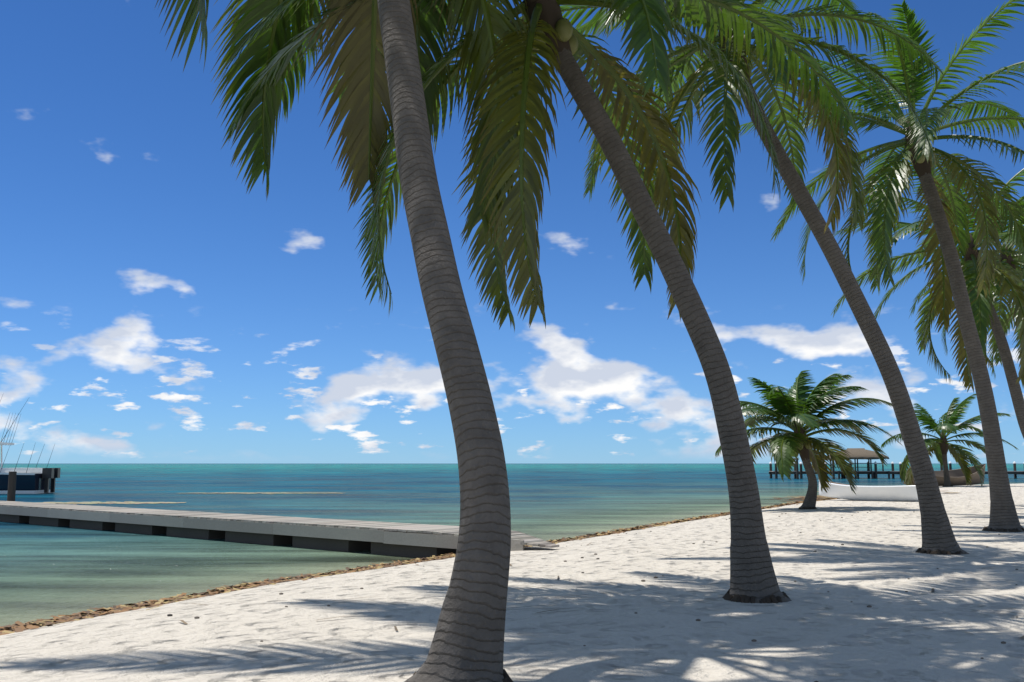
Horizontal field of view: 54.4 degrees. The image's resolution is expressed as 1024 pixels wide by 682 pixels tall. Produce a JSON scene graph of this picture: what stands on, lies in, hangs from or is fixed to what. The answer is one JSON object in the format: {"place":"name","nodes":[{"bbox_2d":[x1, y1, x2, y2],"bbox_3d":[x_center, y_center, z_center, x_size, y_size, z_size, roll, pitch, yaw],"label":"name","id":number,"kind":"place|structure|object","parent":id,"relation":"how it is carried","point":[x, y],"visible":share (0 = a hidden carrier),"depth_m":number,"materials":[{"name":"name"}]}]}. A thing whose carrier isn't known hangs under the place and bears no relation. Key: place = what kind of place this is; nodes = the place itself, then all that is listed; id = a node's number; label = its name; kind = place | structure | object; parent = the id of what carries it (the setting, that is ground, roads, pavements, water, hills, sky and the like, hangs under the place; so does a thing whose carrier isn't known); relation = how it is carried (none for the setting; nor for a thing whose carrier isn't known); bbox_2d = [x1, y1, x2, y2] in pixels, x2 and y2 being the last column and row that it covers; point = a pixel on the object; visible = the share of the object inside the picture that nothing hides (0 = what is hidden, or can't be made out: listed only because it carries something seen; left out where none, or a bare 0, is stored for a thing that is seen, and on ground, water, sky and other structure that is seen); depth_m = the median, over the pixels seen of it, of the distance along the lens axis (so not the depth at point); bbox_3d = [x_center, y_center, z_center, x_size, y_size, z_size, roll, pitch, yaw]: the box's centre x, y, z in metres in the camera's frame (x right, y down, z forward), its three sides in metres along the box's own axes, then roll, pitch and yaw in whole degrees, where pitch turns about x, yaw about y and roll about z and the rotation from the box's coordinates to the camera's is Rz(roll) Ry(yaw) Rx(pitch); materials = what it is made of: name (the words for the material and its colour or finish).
{"place":"outdoors","nodes":[
{"label":"outdoors","id":0,"kind":"place"},
{"bbox_2d":[0,483,1023,681],"bbox_3d":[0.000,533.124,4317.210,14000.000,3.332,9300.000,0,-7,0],"label":"beach ground","id":1,"kind":"structure","parent":0,"point":[952,627],"depth_m":9.31,"materials":[{"name":"white sand"}]},
{"bbox_2d":[0,501,558,560],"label":"timber dock","id":2,"kind":"object","parent":1,"relation":"on","point":[402,541],"visible":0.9,"depth_m":22.97,"materials":[{"name":"grey wood"}]},
{"bbox_2d":[7,471,16,500],"bbox_3d":[-17.600,5.972,34.933,0.280,2.760,0.280,0,-7,0],"label":"mooring pile","id":3,"kind":"object","parent":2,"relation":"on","point":[11,493],"visible":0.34,"depth_m":34.95,"materials":[{"name":"grey wood"}]},
{"bbox_2d":[154,0,535,681],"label":"palm","id":4,"kind":"object","parent":1,"relation":"on","point":[467,644],"depth_m":8.37,"materials":[{"name":"green plant"}]},
{"bbox_2d":[0,491,960,634],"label":"seaweed line","id":5,"kind":"object","parent":1,"relation":"on","point":[19,626],"visible":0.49,"depth_m":14.53,"materials":[{"name":"brown plant"}]},
{"bbox_2d":[215,0,859,602],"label":"palm","id":6,"kind":"object","parent":1,"relation":"on","point":[518,209],"depth_m":10.94,"materials":[{"name":"green plant"}]},
{"bbox_2d":[509,0,578,55],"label":"coconut cluster","id":7,"kind":"object","parent":6,"relation":"attached to","point":[552,16],"visible":0.33,"depth_m":11.47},
{"bbox_2d":[167,512,1023,681],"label":"beach debris","id":8,"kind":"object","parent":1,"relation":"on","point":[752,640],"visible":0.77,"depth_m":10.52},
{"bbox_2d":[494,0,968,554],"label":"palm","id":9,"kind":"object","parent":1,"relation":"on","point":[846,154],"depth_m":16.40,"materials":[{"name":"green plant"}]},
{"bbox_2d":[711,7,751,79],"bbox_3d":[3.803,-5.146,17.239,0.756,1.433,0.808,0,-7,0],"label":"palm crown shaft","id":10,"kind":"object","parent":9,"relation":"attached to","point":[748,66],"visible":0.16,"depth_m":17.09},
{"bbox_2d":[712,370,901,508],"bbox_3d":[9.504,3.178,32.105,5.642,4.688,5.877,0,-7,0],"label":"young palm","id":11,"kind":"object","parent":1,"relation":"on","point":[795,405],"depth_m":31.80,"materials":[{"name":"green plant"}]},
{"bbox_2d":[792,424,810,460],"bbox_3d":[9.310,3.167,32.270,0.657,1.413,0.784,0,-7,0],"label":"palm crownshaft","id":12,"kind":"object","parent":11,"relation":"attached to","point":[804,454],"visible":0.31,"depth_m":32.07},
{"bbox_2d":[819,481,917,500],"bbox_3d":[14.075,5.872,38.987,1.273,0.812,5.800,8,-10,-25],"label":"white skiff","id":13,"kind":"object","parent":1,"relation":"on","point":[877,493],"visible":0.83,"depth_m":38.42,"materials":[{"name":"white"}]},
{"bbox_2d":[726,0,1023,531],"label":"palm","id":14,"kind":"object","parent":1,"relation":"on","point":[888,201],"depth_m":21.39,"materials":[{"name":"green plant"}]},
{"bbox_2d":[897,119,935,176],"bbox_3d":[8.929,-4.296,21.934,0.817,1.418,0.620,0,-7,0],"label":"palm crown shaft","id":15,"kind":"object","parent":14,"relation":"attached to","point":[922,165],"visible":0.32,"depth_m":21.80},
{"bbox_2d":[769,448,1023,478],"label":"pier with tiki hut","id":16,"kind":"structure","parent":1,"relation":"on","point":[862,453],"depth_m":119.97,"materials":[{"name":"brown paint"}]},
{"bbox_2d":[831,158,1023,437],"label":"palm","id":17,"kind":"object","parent":1,"relation":"on","point":[981,307],"depth_m":27.23,"materials":[{"name":"green plant"}]},
{"bbox_2d":[963,233,980,280],"bbox_3d":[12.799,-2.316,27.639,0.837,1.413,0.790,0,-7,0],"label":"palm crown shaft","id":18,"kind":"object","parent":17,"relation":"attached to","point":[970,251],"visible":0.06,"depth_m":27.56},
{"bbox_2d":[903,464,985,485],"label":"old wooden boat","id":19,"kind":"object","parent":1,"relation":"on","point":[957,476],"visible":0.31,"depth_m":67.82,"materials":[{"name":"brown wood"}]},
{"bbox_2d":[881,394,1018,486],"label":"young palm","id":20,"kind":"object","parent":1,"relation":"on","point":[951,416],"depth_m":62.44,"materials":[{"name":"green plant"}]},
{"bbox_2d":[939,433,947,454],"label":"palm crownshaft","id":21,"kind":"object","parent":20,"relation":"attached to","point":[943,446],"visible":0.89,"depth_m":62.49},
{"bbox_2d":[889,180,1023,370],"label":"palm","id":22,"kind":"object","parent":1,"relation":"on","point":[1001,309],"depth_m":34.30,"materials":[{"name":"green plant"}]},
{"bbox_2d":[1000,245,1019,282],"bbox_3d":[16.793,-2.559,33.614,0.758,1.409,0.681,4,-8,-31],"label":"palm crown shaft","id":23,"kind":"object","parent":22,"relation":"attached to","point":[1009,259],"visible":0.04,"depth_m":33.41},
{"bbox_2d":[981,227,1023,376],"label":"palm","id":24,"kind":"object","parent":1,"relation":"on","point":[1016,331],"visible":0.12,"depth_m":41.54,"materials":[{"name":"green plant"}]},
{"bbox_2d":[0,463,1023,613],"bbox_3d":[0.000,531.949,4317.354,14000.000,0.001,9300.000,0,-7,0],"label":"sea water","id":25,"kind":"structure","parent":0,"point":[42,565],"depth_m":47.26,"materials":[{"name":"teal liquid"}]},
{"bbox_2d":[0,395,60,493],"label":"sport fishing boat","id":26,"kind":"object","parent":25,"relation":"on","point":[35,480],"visible":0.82,"depth_m":60.18,"materials":[{"name":"blue"}]},
{"bbox_2d":[0,0,1023,462],"label":"sky","id":27,"kind":"structure","parent":0,"point":[154,308],"materials":[{"name":"blue"}]}
]}

